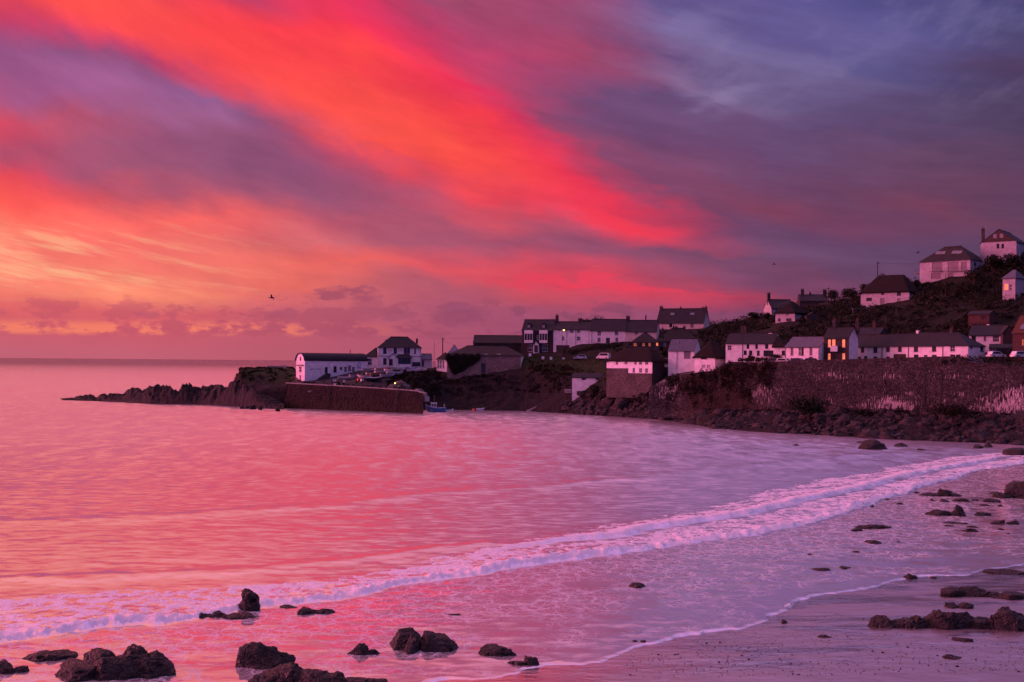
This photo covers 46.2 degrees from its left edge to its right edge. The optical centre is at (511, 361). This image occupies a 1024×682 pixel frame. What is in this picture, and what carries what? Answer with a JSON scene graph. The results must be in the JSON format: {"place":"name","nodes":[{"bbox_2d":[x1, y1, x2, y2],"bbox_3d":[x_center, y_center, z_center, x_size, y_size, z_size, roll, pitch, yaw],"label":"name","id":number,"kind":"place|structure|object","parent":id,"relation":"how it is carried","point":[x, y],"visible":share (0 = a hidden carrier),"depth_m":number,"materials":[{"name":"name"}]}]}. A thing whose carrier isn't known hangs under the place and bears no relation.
{"place":"outdoors","nodes":[
{"label":"outdoors","id":0,"kind":"place"},
{"bbox_2d":[0,358,1023,681],"bbox_3d":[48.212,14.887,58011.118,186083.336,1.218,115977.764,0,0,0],"label":"sea","id":1,"kind":"structure","parent":0,"point":[544,538],"depth_m":105.66,"materials":[{"name":"liquid"}]},
{"bbox_2d":[0,659,29,673],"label":"rock","id":2,"kind":"object","parent":1,"relation":"in","point":[6,666],"visible":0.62,"depth_m":55.17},
{"bbox_2d":[22,649,77,661],"bbox_3d":[-22.404,14.447,57.976,3.148,0.926,1.902,0,0,0],"label":"rock","id":3,"kind":"object","parent":1,"relation":"in","point":[48,655],"visible":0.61,"depth_m":57.66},
{"bbox_2d":[61,380,283,409],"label":"reef","id":4,"kind":"object","parent":1,"relation":"in","point":[234,393],"visible":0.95,"depth_m":385.98},
{"bbox_2d":[199,610,226,618],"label":"rock","id":5,"kind":"object","parent":1,"relation":"in","point":[217,614],"visible":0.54,"depth_m":67.39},
{"bbox_2d":[223,612,254,619],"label":"rock","id":6,"kind":"object","parent":1,"relation":"in","point":[239,615],"visible":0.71,"depth_m":67.33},
{"bbox_2d":[238,588,260,611],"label":"rock","id":7,"kind":"object","parent":1,"relation":"in","point":[249,602],"visible":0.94,"depth_m":69.16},
{"bbox_2d":[297,606,334,614],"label":"rock","id":8,"kind":"object","parent":1,"relation":"in","point":[303,610],"visible":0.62,"depth_m":68.53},
{"bbox_2d":[284,382,428,412],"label":"harbour pier","id":9,"kind":"structure","parent":1,"relation":"in","point":[338,397],"depth_m":347.70,"materials":[{"name":"stone"}]},
{"bbox_2d":[388,380,409,388],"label":"net heap","id":10,"kind":"object","parent":9,"relation":"on","point":[400,383],"visible":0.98,"depth_m":359.27,"materials":[{"name":"fabric"}]},
{"bbox_2d":[389,627,458,653],"bbox_3d":[-4.650,14.736,60.590,4.063,2.458,2.923,0,0,22],"label":"boulder","id":11,"kind":"object","parent":1,"relation":"in","point":[409,640],"visible":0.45,"depth_m":60.10,"materials":[{"name":"stone"}]},
{"bbox_2d":[425,402,445,411],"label":"fishing boat","id":12,"kind":"object","parent":1,"relation":"on","point":[433,407],"visible":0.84,"depth_m":344.31,"materials":[{"name":"blue"}]},
{"bbox_2d":[629,582,645,587],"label":"rock","id":13,"kind":"object","parent":1,"relation":"in","point":[636,585],"visible":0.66,"depth_m":77.47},
{"bbox_2d":[858,439,886,448],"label":"boulder","id":14,"kind":"object","parent":1,"relation":"in","point":[871,444],"visible":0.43,"depth_m":206.04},
{"bbox_2d":[855,524,891,528],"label":"rock","id":15,"kind":"object","parent":1,"relation":"in","point":[874,526],"visible":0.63,"depth_m":106.14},
{"bbox_2d":[925,509,949,515],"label":"rock","id":16,"kind":"object","parent":1,"relation":"in","point":[936,512],"visible":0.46,"depth_m":115.72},
{"bbox_2d":[920,488,960,496],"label":"rock","id":17,"kind":"object","parent":1,"relation":"in","point":[943,492],"visible":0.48,"depth_m":132.88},
{"bbox_2d":[950,504,965,516],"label":"rock","id":18,"kind":"object","parent":1,"relation":"in","point":[958,511],"visible":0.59,"depth_m":115.47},
{"bbox_2d":[992,481,1023,498],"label":"rock","id":19,"kind":"object","parent":1,"relation":"in","point":[1014,490],"visible":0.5,"depth_m":131.61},
{"bbox_2d":[1002,447,1023,455],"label":"rock","id":20,"kind":"object","parent":1,"relation":"in","point":[1015,451],"visible":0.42,"depth_m":193.15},
{"bbox_2d":[0,0,1023,360],"label":"sky","id":21,"kind":"structure","parent":0,"point":[427,171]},
{"bbox_2d":[230,261,1023,443],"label":"hillside","id":22,"kind":"structure","parent":0,"point":[542,400],"depth_m":356.54,"materials":[{"name":"plant"}]},
{"bbox_2d":[295,350,367,380],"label":"lifeboat house","id":23,"kind":"structure","parent":22,"relation":"on","point":[314,366],"depth_m":381.62,"materials":[{"name":"paint"}]},
{"bbox_2d":[366,348,377,368],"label":"hotel wing","id":24,"kind":"structure","parent":22,"relation":"on","point":[372,357],"depth_m":398.03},
{"bbox_2d":[377,336,421,367],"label":"hotel","id":25,"kind":"structure","parent":22,"relation":"on","point":[399,351],"depth_m":396.98,"materials":[{"name":"paint"}]},
{"bbox_2d":[421,353,431,367],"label":"outbuilding","id":26,"kind":"structure","parent":22,"relation":"on","point":[426,360],"depth_m":398.37,"materials":[{"name":"paint"}]},
{"bbox_2d":[436,352,446,371],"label":"cottage annex","id":27,"kind":"object","parent":22,"relation":"on","point":[441,363],"visible":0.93,"depth_m":382.93,"materials":[{"name":"white paint"}]},
{"bbox_2d":[447,345,524,379],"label":"stone house","id":28,"kind":"structure","parent":22,"relation":"on","point":[495,358],"depth_m":372.00,"materials":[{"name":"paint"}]},
{"bbox_2d":[444,353,480,374],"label":"ivy","id":29,"kind":"object","parent":28,"relation":"attached to","point":[459,360],"visible":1,"depth_m":372.23,"materials":[{"name":"green plant"}]},
{"bbox_2d":[473,335,521,352],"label":"stone barn","id":30,"kind":"structure","parent":22,"relation":"on","point":[513,342],"depth_m":402.42,"materials":[{"name":"paint"}]},
{"bbox_2d":[521,314,558,353],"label":"inn","id":31,"kind":"structure","parent":22,"relation":"on","point":[537,335],"depth_m":390.97,"materials":[{"name":"brick"}]},
{"bbox_2d":[524,330,532,342],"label":"bay window","id":32,"kind":"structure","parent":31,"relation":"in","point":[528,334],"depth_m":390.71,"materials":[{"name":"white"}]},
{"bbox_2d":[539,330,547,342],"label":"bay window","id":33,"kind":"structure","parent":31,"relation":"in","point":[543,334],"depth_m":389.67,"materials":[{"name":"white"}]},
{"bbox_2d":[518,353,605,382],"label":"grass","id":34,"kind":"structure","parent":22,"relation":"on","point":[545,357],"depth_m":366.34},
{"bbox_2d":[553,317,591,351],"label":"town house","id":35,"kind":"structure","parent":22,"relation":"on","point":[574,333],"depth_m":388.86,"materials":[{"name":"white paint"}]},
{"bbox_2d":[572,373,602,400],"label":"shed","id":36,"kind":"object","parent":22,"relation":"on","point":[582,381],"visible":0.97,"depth_m":345.68,"materials":[{"name":"paint"}]},
{"bbox_2d":[561,342,626,353],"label":"hedge","id":37,"kind":"object","parent":22,"relation":"on","point":[576,351],"visible":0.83,"depth_m":377.73,"materials":[{"name":"green plant"}]},
{"bbox_2d":[600,397,614,406],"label":"boulder","id":38,"kind":"object","parent":22,"relation":"on","point":[607,401],"visible":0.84,"depth_m":329.79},
{"bbox_2d":[590,315,629,343],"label":"town house","id":39,"kind":"structure","parent":22,"relation":"on","point":[607,330],"depth_m":386.14,"materials":[{"name":"white paint"}]},
{"bbox_2d":[614,397,628,408],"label":"boulder","id":40,"kind":"object","parent":22,"relation":"on","point":[621,403],"visible":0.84,"depth_m":324.60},
{"bbox_2d":[234,360,1009,419],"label":"shore weeds","id":41,"kind":"object","parent":22,"relation":"on","point":[568,368],"visible":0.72,"depth_m":365.95,"materials":[{"name":"brown plant"}]},
{"bbox_2d":[604,347,667,397],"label":"thatched house","id":42,"kind":"structure","parent":22,"relation":"on","point":[632,371],"depth_m":325.12,"materials":[{"name":"stone"}]},
{"bbox_2d":[625,316,659,341],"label":"town house","id":43,"kind":"structure","parent":22,"relation":"on","point":[635,329],"depth_m":384.05,"materials":[{"name":"white paint"}]},
{"bbox_2d":[630,327,663,352],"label":"brown cottage","id":44,"kind":"structure","parent":22,"relation":"on","point":[645,339],"depth_m":351.75,"materials":[{"name":"stone"}]},
{"bbox_2d":[657,325,695,347],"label":"brown house","id":45,"kind":"structure","parent":22,"relation":"on","point":[674,332],"depth_m":366.84,"materials":[{"name":"stone"}]},
{"bbox_2d":[657,305,709,329],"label":"hill house","id":46,"kind":"structure","parent":22,"relation":"on","point":[688,318],"depth_m":406.38,"materials":[{"name":"paint"}]},
{"bbox_2d":[668,338,700,375],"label":"slate cottage","id":47,"kind":"structure","parent":22,"relation":"on","point":[682,352],"depth_m":321.25,"materials":[{"name":"white paint"}]},
{"bbox_2d":[680,418,694,423],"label":"boulder","id":48,"kind":"object","parent":22,"relation":"on","point":[688,421],"visible":0.44,"depth_m":285.94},
{"bbox_2d":[692,340,725,372],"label":"thatched cottage","id":49,"kind":"structure","parent":22,"relation":"on","point":[710,354],"depth_m":310.87,"materials":[{"name":"paint"}]},
{"bbox_2d":[717,323,739,331],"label":"shrub","id":50,"kind":"object","parent":22,"relation":"on","point":[728,327],"visible":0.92,"depth_m":368.34,"materials":[{"name":"green plant"}]},
{"bbox_2d":[725,325,779,362],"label":"long house","id":51,"kind":"structure","parent":22,"relation":"on","point":[757,344],"depth_m":304.31,"materials":[{"name":"white paint"}]},
{"bbox_2d":[738,356,782,361],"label":"hedge","id":52,"kind":"object","parent":22,"relation":"on","point":[757,359],"visible":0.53,"depth_m":295.07,"materials":[{"name":"green plant"}]},
{"bbox_2d":[763,292,790,314],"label":"hill cottage","id":53,"kind":"structure","parent":22,"relation":"on","point":[772,306],"depth_m":385.44,"materials":[{"name":"paint"}]},
{"bbox_2d":[772,336,787,357],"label":"thatched cottage","id":54,"kind":"structure","parent":22,"relation":"on","point":[778,344],"depth_m":296.70,"materials":[{"name":"paint"}]},
{"bbox_2d":[773,301,807,322],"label":"thatched cottage","id":55,"kind":"structure","parent":22,"relation":"on","point":[791,311],"depth_m":354.48,"materials":[{"name":"white paint"}]},
{"bbox_2d":[564,380,1023,443],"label":"rubble","id":56,"kind":"object","parent":22,"relation":"on","point":[818,427],"visible":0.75,"depth_m":252.17,"materials":[{"name":"stone"}]},
{"bbox_2d":[784,336,823,359],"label":"seafront house","id":57,"kind":"structure","parent":22,"relation":"on","point":[803,347],"depth_m":286.42,"materials":[{"name":"white paint"}]},
{"bbox_2d":[592,252,1023,360],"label":"undergrowth","id":58,"kind":"object","parent":22,"relation":"on","point":[928,289],"visible":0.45,"depth_m":333.01,"materials":[{"name":"green plant"}]},
{"bbox_2d":[785,394,831,419],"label":"shrub","id":59,"kind":"object","parent":22,"relation":"on","point":[808,407],"visible":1,"depth_m":257.28,"materials":[{"name":"green plant"}]},
{"bbox_2d":[804,312,819,322],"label":"shed","id":60,"kind":"structure","parent":22,"relation":"on","point":[813,316],"depth_m":345.60,"materials":[{"name":"paint"}]},
{"bbox_2d":[797,288,827,306],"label":"hill house","id":61,"kind":"structure","parent":22,"relation":"on","point":[803,299],"depth_m":383.93,"materials":[{"name":"stone"}]},
{"bbox_2d":[824,290,837,300],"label":"tree","id":62,"kind":"object","parent":22,"relation":"on","point":[832,294],"visible":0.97,"depth_m":375.98,"materials":[{"name":"green plant"}]},
{"bbox_2d":[649,356,1023,417],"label":"sea wall","id":63,"kind":"structure","parent":22,"relation":"on","point":[909,383],"depth_m":262.41,"materials":[{"name":"stone"}]},
{"bbox_2d":[665,359,776,409],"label":"creeper","id":64,"kind":"object","parent":63,"relation":"attached to","point":[669,380],"visible":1,"depth_m":287.34,"materials":[{"name":"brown plant"}]},
{"bbox_2d":[823,318,859,359],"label":"stone villa","id":65,"kind":"object","parent":22,"relation":"on","point":[840,342],"visible":0.83,"depth_m":283.46,"materials":[{"name":"stone"}]},
{"bbox_2d":[838,413,850,424],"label":"boulder","id":66,"kind":"object","parent":22,"relation":"on","point":[844,418],"visible":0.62,"depth_m":252.34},
{"bbox_2d":[840,287,858,299],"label":"tree","id":67,"kind":"object","parent":22,"relation":"on","point":[848,292],"visible":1,"depth_m":369.69,"materials":[{"name":"green plant"}]},
{"bbox_2d":[856,430,877,438],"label":"boulder","id":68,"kind":"object","parent":22,"relation":"on","point":[869,434],"visible":0.66,"depth_m":236.56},
{"bbox_2d":[857,318,888,334],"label":"back cottage","id":69,"kind":"structure","parent":22,"relation":"on","point":[874,329],"depth_m":303.08,"materials":[{"name":"stone"}]},
{"bbox_2d":[858,334,889,358],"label":"terraced house","id":70,"kind":"structure","parent":22,"relation":"on","point":[869,346],"depth_m":289.22,"materials":[{"name":"paint"}]},
{"bbox_2d":[878,432,892,438],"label":"boulder","id":71,"kind":"object","parent":22,"relation":"on","point":[885,435],"visible":0.59,"depth_m":234.35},
{"bbox_2d":[859,273,919,306],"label":"thatched house","id":72,"kind":"structure","parent":22,"relation":"on","point":[881,288],"depth_m":347.42,"materials":[{"name":"white wood"}]},
{"bbox_2d":[881,333,914,357],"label":"terraced house","id":73,"kind":"structure","parent":22,"relation":"on","point":[894,345],"depth_m":281.52,"materials":[{"name":"paint"}]},
{"bbox_2d":[917,422,933,427],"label":"boulder","id":74,"kind":"object","parent":22,"relation":"on","point":[926,424],"visible":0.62,"depth_m":240.54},
{"bbox_2d":[907,329,948,356],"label":"terraced house","id":75,"kind":"structure","parent":22,"relation":"on","point":[924,344],"depth_m":273.89,"materials":[{"name":"paint"}]},
{"bbox_2d":[914,246,981,283],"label":"hill villa","id":76,"kind":"object","parent":22,"relation":"on","point":[955,261],"visible":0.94,"depth_m":349.64,"materials":[{"name":"paint"}]},
{"bbox_2d":[932,262,941,270],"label":"window","id":77,"kind":"structure","parent":76,"relation":"in","point":[936,264],"depth_m":350.83,"materials":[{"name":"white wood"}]},
{"bbox_2d":[948,262,958,270],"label":"window","id":78,"kind":"structure","parent":76,"relation":"in","point":[950,264],"depth_m":347.34,"materials":[{"name":"white glass"}]},
{"bbox_2d":[918,402,984,422],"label":"shrub","id":79,"kind":"object","parent":22,"relation":"on","point":[948,409],"visible":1,"depth_m":236.48,"materials":[{"name":"green plant"}]},
{"bbox_2d":[942,327,985,361],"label":"terraced house","id":80,"kind":"structure","parent":22,"relation":"on","point":[954,344],"depth_m":265.93,"materials":[{"name":"white paint"}]},
{"bbox_2d":[955,281,976,293],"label":"shrub","id":81,"kind":"object","parent":22,"relation":"on","point":[964,286],"visible":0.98,"depth_m":326.73,"materials":[{"name":"green plant"}]},
{"bbox_2d":[963,268,987,283],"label":"bush","id":82,"kind":"object","parent":22,"relation":"on","point":[974,275],"visible":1,"depth_m":332.98,"materials":[{"name":"green plant"}]},
{"bbox_2d":[968,429,985,437],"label":"boulder","id":83,"kind":"object","parent":22,"relation":"on","point":[976,433],"visible":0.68,"depth_m":228.67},
{"bbox_2d":[967,310,996,327],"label":"brick shed","id":84,"kind":"structure","parent":22,"relation":"on","point":[982,316],"depth_m":300.56,"materials":[{"name":"brick"}]},
{"bbox_2d":[941,351,1023,366],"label":"hedge","id":85,"kind":"object","parent":22,"relation":"on","point":[985,360],"visible":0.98,"depth_m":244.60,"materials":[{"name":"green plant"}]},
{"bbox_2d":[968,322,1005,351],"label":"white house","id":86,"kind":"structure","parent":22,"relation":"on","point":[986,335],"depth_m":285.00,"materials":[{"name":"paint"}]},
{"bbox_2d":[982,420,996,427],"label":"boulder","id":87,"kind":"object","parent":22,"relation":"on","point":[990,423],"visible":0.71,"depth_m":234.13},
{"bbox_2d":[984,254,1005,269],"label":"tree","id":88,"kind":"object","parent":22,"relation":"on","point":[994,260],"visible":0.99,"depth_m":338.86,"materials":[{"name":"green plant"}]},
{"bbox_2d":[986,351,1005,357],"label":"parked car","id":89,"kind":"object","parent":22,"relation":"on","point":[997,353],"visible":0.79,"depth_m":261.24,"materials":[{"name":"white"}]},
{"bbox_2d":[988,344,1012,360],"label":"veranda","id":90,"kind":"object","parent":22,"relation":"on","point":[1005,349],"visible":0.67,"depth_m":270.04,"materials":[{"name":"brick"}]},
{"bbox_2d":[979,227,1023,265],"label":"hill house","id":91,"kind":"structure","parent":22,"relation":"on","point":[1000,242],"depth_m":346.49,"materials":[{"name":"grey"}]},
{"bbox_2d":[999,325,1012,343],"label":"garden house","id":92,"kind":"structure","parent":22,"relation":"on","point":[1006,334],"depth_m":279.87,"materials":[{"name":"brick"}]},
{"bbox_2d":[998,253,1023,267],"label":"tree","id":93,"kind":"object","parent":22,"relation":"on","point":[1014,260],"visible":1,"depth_m":337.60,"materials":[{"name":"green plant"}]},
{"bbox_2d":[1001,269,1023,299],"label":"house","id":94,"kind":"structure","parent":22,"relation":"on","point":[1013,282],"depth_m":315.17,"materials":[{"name":"white paint"}]},
{"bbox_2d":[1011,315,1023,361],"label":"brick house","id":95,"kind":"structure","parent":22,"relation":"on","point":[1018,337],"depth_m":261.47,"materials":[{"name":"brick"}]},
{"bbox_2d":[437,565,1023,681],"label":"beach","id":96,"kind":"structure","parent":0,"point":[920,596],"depth_m":60.24,"materials":[{"name":"sand"}]},
{"bbox_2d":[54,643,175,681],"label":"rock","id":97,"kind":"object","parent":96,"relation":"on","point":[133,660],"visible":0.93,"depth_m":54.62,"materials":[{"name":"stone"}]},
{"bbox_2d":[235,642,295,669],"bbox_3d":[-11.717,14.511,56.942,2.832,2.446,1.969,0,0,0],"label":"rock","id":98,"kind":"object","parent":96,"relation":"on","point":[257,655],"visible":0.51,"depth_m":56.53,"materials":[{"name":"stone"}]},
{"bbox_2d":[248,662,302,681],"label":"rock","id":99,"kind":"object","parent":96,"relation":"on","point":[289,672],"visible":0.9,"depth_m":53.71,"materials":[{"name":"stone"}]},
{"bbox_2d":[298,668,346,681],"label":"rock","id":100,"kind":"object","parent":96,"relation":"on","point":[311,675],"visible":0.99,"depth_m":53.21,"materials":[{"name":"stone"}]},
{"bbox_2d":[347,643,379,654],"bbox_3d":[-7.357,14.514,59.363,1.741,1.264,0.937,0,0,0],"label":"rock","id":101,"kind":"object","parent":96,"relation":"on","point":[361,649],"visible":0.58,"depth_m":59.12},
{"bbox_2d":[346,677,387,681],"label":"rock","id":102,"kind":"object","parent":96,"relation":"on","point":[355,679],"visible":0.97,"depth_m":53.25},
{"bbox_2d":[478,643,516,656],"bbox_3d":[-0.788,14.635,59.534,2.047,1.237,1.556,0,0,0],"label":"rock","id":103,"kind":"object","parent":96,"relation":"on","point":[495,650],"visible":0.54,"depth_m":59.15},
{"bbox_2d":[507,655,538,665],"bbox_3d":[0.524,14.564,57.591,1.703,0.939,1.060,0,0,0],"label":"rock","id":104,"kind":"object","parent":96,"relation":"on","point":[530,661],"visible":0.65,"depth_m":57.38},
{"bbox_2d":[629,613,1019,676],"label":"pebbles","id":105,"kind":"object","parent":96,"relation":"on","point":[818,653],"visible":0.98,"depth_m":58.22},
{"bbox_2d":[867,615,894,627],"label":"boulder","id":106,"kind":"object","parent":96,"relation":"on","point":[879,621],"visible":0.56,"depth_m":65.50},
{"bbox_2d":[892,615,928,628],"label":"boulder","id":107,"kind":"object","parent":96,"relation":"on","point":[915,622],"visible":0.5,"depth_m":65.12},
{"bbox_2d":[942,654,961,659],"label":"rock","id":108,"kind":"object","parent":96,"relation":"on","point":[949,656],"visible":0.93,"depth_m":58.00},
{"bbox_2d":[922,609,988,629],"bbox_3d":[24.238,14.538,65.426,4.432,2.187,2.099,0,0,0],"label":"boulder","id":109,"kind":"object","parent":96,"relation":"on","point":[938,619],"visible":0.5,"depth_m":64.71,"materials":[{"name":"stone"}]},
{"bbox_2d":[944,602,973,608],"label":"rock","id":110,"kind":"object","parent":96,"relation":"on","point":[962,605],"visible":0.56,"depth_m":70.51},
{"bbox_2d":[952,637,972,642],"bbox_3d":[23.246,14.412,61.718,1.242,0.416,1.047,0,0,0],"label":"rock","id":111,"kind":"object","parent":96,"relation":"on","point":[969,640],"visible":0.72,"depth_m":61.70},
{"bbox_2d":[940,586,998,596],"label":"rock","id":112,"kind":"object","parent":96,"relation":"on","point":[965,591],"visible":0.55,"depth_m":74.45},
{"bbox_2d":[982,568,1023,574],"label":"rock","id":113,"kind":"object","parent":96,"relation":"on","point":[1001,571],"visible":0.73,"depth_m":83.47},
{"bbox_2d":[986,606,1023,631],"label":"boulder","id":114,"kind":"object","parent":96,"relation":"on","point":[1006,618],"visible":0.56,"depth_m":64.12,"materials":[{"name":"stone"}]},
{"bbox_2d":[991,591,1023,599],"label":"rock","id":115,"kind":"object","parent":96,"relation":"on","point":[1010,595],"visible":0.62,"depth_m":73.47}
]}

